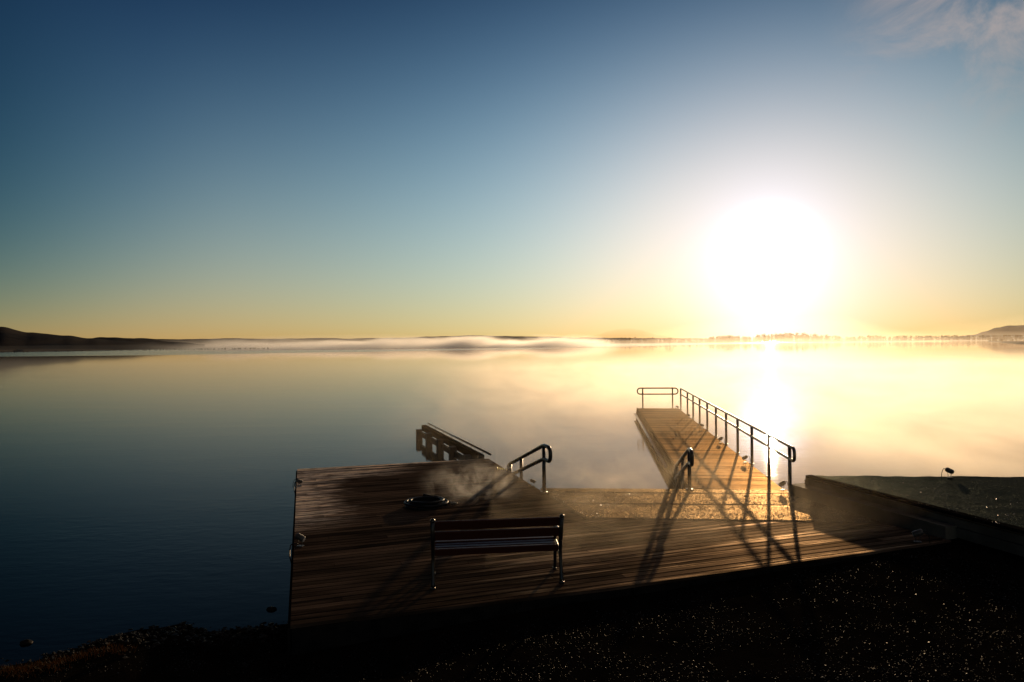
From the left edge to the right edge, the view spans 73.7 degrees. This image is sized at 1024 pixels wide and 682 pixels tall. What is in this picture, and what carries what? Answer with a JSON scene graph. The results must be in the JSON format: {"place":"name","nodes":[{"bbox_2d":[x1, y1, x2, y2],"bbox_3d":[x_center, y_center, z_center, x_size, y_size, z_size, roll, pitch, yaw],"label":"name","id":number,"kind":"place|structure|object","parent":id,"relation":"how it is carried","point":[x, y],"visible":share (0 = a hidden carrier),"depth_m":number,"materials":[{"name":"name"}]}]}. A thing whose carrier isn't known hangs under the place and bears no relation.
{"place":"outdoors","nodes":[
{"label":"outdoors","id":0,"kind":"place"},
{"bbox_2d":[0,327,182,349],"bbox_3d":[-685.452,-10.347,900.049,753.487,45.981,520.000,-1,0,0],"label":"hill","id":1,"kind":"structure","parent":0,"point":[11,339],"depth_m":768.26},
{"bbox_2d":[96,337,204,346],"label":"hill","id":2,"kind":"structure","parent":0,"point":[185,344],"depth_m":1042.75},
{"bbox_2d":[0,346,304,351],"bbox_3d":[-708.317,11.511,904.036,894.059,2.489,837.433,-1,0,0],"label":"shore","id":3,"kind":"structure","parent":0,"point":[33,350],"depth_m":676.13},
{"bbox_2d":[1,347,267,352],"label":"shore scrub","id":4,"kind":"object","parent":3,"relation":"on","point":[137,350],"visible":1,"depth_m":389.32,"materials":[{"name":"black plant"}]},
{"bbox_2d":[300,344,543,347],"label":"shore","id":5,"kind":"structure","parent":0,"point":[418,345],"depth_m":956.60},
{"bbox_2d":[135,335,723,346],"bbox_3d":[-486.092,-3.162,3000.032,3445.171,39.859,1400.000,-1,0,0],"label":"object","id":6,"kind":"structure","parent":0,"point":[448,340],"depth_m":2645.84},
{"bbox_2d":[0,339,1023,665],"bbox_3d":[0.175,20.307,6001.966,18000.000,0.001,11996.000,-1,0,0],"label":"lake water","id":7,"kind":"structure","parent":0,"point":[144,489],"depth_m":27.42,"materials":[{"name":"blue liquid"}]},
{"bbox_2d":[19,639,32,644],"bbox_3d":[-5.824,3.619,8.190,0.157,0.080,0.108,-1,0,0],"label":"rock","id":8,"kind":"object","parent":7,"relation":"on","point":[25,642],"visible":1,"depth_m":8.16,"materials":[{"name":"stone"}]},
{"bbox_2d":[266,607,276,610],"bbox_3d":[-3.228,3.598,9.158,0.147,0.067,0.097,-1,0,0],"label":"rock","id":9,"kind":"object","parent":7,"relation":"on","point":[271,608],"visible":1,"depth_m":9.13,"materials":[{"name":"stone"}]},
{"bbox_2d":[416,423,491,460],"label":"stairs","id":10,"kind":"structure","parent":7,"relation":"in","point":[453,448],"depth_m":21.38,"materials":[{"name":"wood"}]},
{"bbox_2d":[634,408,781,489],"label":"pier","id":11,"kind":"structure","parent":7,"relation":"in","point":[673,434],"depth_m":18.96,"materials":[{"name":"brown wood"}]},
{"bbox_2d":[637,387,678,407],"bbox_3d":[6.798,2.699,31.868,1.933,1.061,0.110,-1,0,5],"label":"end railing","id":12,"kind":"object","parent":11,"relation":"attached to","point":[642,393],"visible":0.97,"depth_m":31.85,"materials":[{"name":"metal"}]},
{"bbox_2d":[673,448,693,489],"bbox_3d":[3.801,3.209,15.243,0.153,2.001,2.928,-1,0,6],"label":"steps handrail","id":13,"kind":"object","parent":11,"relation":"attached to","point":[689,454],"visible":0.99,"depth_m":14.85,"materials":[{"name":"metal"}]},
{"bbox_2d":[680,388,795,492],"bbox_3d":[6.663,2.688,22.378,0.122,1.133,17.798,-1,0,7],"label":"pier railing","id":14,"kind":"object","parent":11,"relation":"attached to","point":[769,447],"visible":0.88,"depth_m":17.45,"materials":[{"name":"metal"}]},
{"bbox_2d":[0,538,1023,681],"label":"ground","id":15,"kind":"structure","parent":0,"point":[733,658],"depth_m":7.48,"materials":[{"name":"black gravel"}]},
{"bbox_2d":[0,642,142,679],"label":"dry weed","id":16,"kind":"object","parent":15,"relation":"on","point":[14,671],"visible":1,"depth_m":7.52,"materials":[{"name":"brown plant"}]},
{"bbox_2d":[0,621,352,669],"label":"shore stones","id":17,"kind":"object","parent":15,"relation":"on","point":[140,635],"visible":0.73,"depth_m":8.26,"materials":[{"name":"black stone"}]},
{"bbox_2d":[288,459,950,655],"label":"deck","id":18,"kind":"structure","parent":15,"relation":"on","point":[361,559],"depth_m":10.03,"materials":[{"name":"brown wood"}]},
{"bbox_2d":[289,543,297,561],"bbox_3d":[-3.242,3.166,10.055,0.120,0.237,0.544,0,0,-10],"label":"cable","id":19,"kind":"object","parent":18,"relation":"attached to","point":[290,549],"visible":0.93,"depth_m":10.21,"materials":[{"name":"black rubber"}]},
{"bbox_2d":[293,478,302,486],"bbox_3d":[-4.683,3.100,14.925,0.216,0.189,0.084,0,0,-25],"label":"spotlight","id":20,"kind":"object","parent":18,"relation":"on","point":[299,480],"visible":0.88,"depth_m":14.91,"materials":[{"name":"black metal"}]},
{"bbox_2d":[295,533,305,546],"bbox_3d":[-3.252,3.055,10.491,0.165,0.201,0.097,-1,0,15],"label":"spotlight","id":21,"kind":"object","parent":18,"relation":"on","point":[300,537],"visible":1,"depth_m":10.46,"materials":[{"name":"black metal"}]},
{"bbox_2d":[403,494,457,509],"bbox_3d":[-1.605,3.068,13.012,0.822,0.171,0.823,-1,0,33],"label":"hose coil","id":22,"kind":"object","parent":18,"relation":"on","point":[426,501],"visible":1,"depth_m":12.85,"materials":[{"name":"black rubber"}]},
{"bbox_2d":[430,514,564,589],"bbox_3d":[-0.208,2.683,8.974,1.722,0.906,0.668,0,0,-6],"label":"bench","id":23,"kind":"object","parent":18,"relation":"on","point":[467,542],"visible":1,"depth_m":8.77,"materials":[{"name":"black metal"}]},
{"bbox_2d":[507,444,551,492],"bbox_3d":[0.362,3.176,15.172,0.172,2.126,3.150,0,0,-15],"label":"steps handrail","id":24,"kind":"object","parent":18,"relation":"attached to","point":[543,459],"visible":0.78,"depth_m":14.31,"materials":[{"name":"metal"}]},
{"bbox_2d":[541,488,883,523],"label":"ramp panel","id":25,"kind":"structure","parent":18,"relation":"on","point":[770,508],"depth_m":12.86,"materials":[{"name":"rubber"}]},
{"bbox_2d":[778,480,787,489],"bbox_3d":[5.632,2.994,14.143,0.237,0.208,0.093,0,0,-20],"label":"spotlight","id":26,"kind":"object","parent":25,"relation":"on","point":[782,483],"visible":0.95,"depth_m":14.11,"materials":[{"name":"grey metal"}]},
{"bbox_2d":[546,475,1023,523],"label":"frost grains","id":27,"kind":"object","parent":18,"relation":"on","point":[722,512],"visible":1,"depth_m":12.73,"materials":[{"name":"white"}]},
{"bbox_2d":[911,529,929,542],"bbox_3d":[6.242,2.980,10.423,0.248,0.217,0.097,-1,0,20],"label":"spotlight","id":28,"kind":"object","parent":18,"relation":"on","point":[917,533],"visible":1,"depth_m":10.41,"materials":[{"name":"black metal"}]},
{"bbox_2d":[788,475,1023,556],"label":"platform","id":29,"kind":"structure","parent":15,"relation":"on","point":[909,508],"depth_m":11.78,"materials":[{"name":"concrete"}]},
{"bbox_2d":[941,467,953,477],"bbox_3d":[8.544,2.589,13.396,0.246,0.215,0.096,-1,0,0],"label":"spotlight","id":30,"kind":"object","parent":29,"relation":"on","point":[949,470],"visible":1,"depth_m":13.37,"materials":[{"name":"black metal"}]},
{"bbox_2d":[0,0,1023,340],"label":"sky","id":31,"kind":"structure","parent":0,"point":[170,169],"materials":[{"name":"blue"}]},
{"bbox_2d":[561,339,1023,343],"bbox_3d":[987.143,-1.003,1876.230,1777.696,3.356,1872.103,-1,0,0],"label":"shore","id":32,"kind":"structure","parent":0,"point":[737,342],"depth_m":1650.81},
{"bbox_2d":[720,335,733,341],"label":"tree","id":33,"kind":"object","parent":32,"relation":"on","point":[726,338],"visible":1,"depth_m":949.41,"materials":[{"name":"green plant"}]},
{"bbox_2d":[574,333,1023,343],"bbox_3d":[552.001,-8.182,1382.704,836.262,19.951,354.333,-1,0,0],"label":"wood","id":34,"kind":"object","parent":32,"relation":"on","point":[790,338],"visible":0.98,"depth_m":1352.81,"materials":[{"name":"green plant"}]},
{"bbox_2d":[950,325,1023,339],"bbox_3d":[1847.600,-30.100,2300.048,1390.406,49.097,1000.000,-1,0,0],"label":"hill","id":35,"kind":"structure","parent":0,"point":[1016,330],"depth_m":2083.96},
{"bbox_2d":[988,341,1023,343],"bbox_3d":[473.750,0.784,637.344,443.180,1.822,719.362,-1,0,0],"label":"shore","id":36,"kind":"structure","parent":0,"point":[1017,342],"depth_m":557.58,"materials":[{"name":"beige"}]}
]}

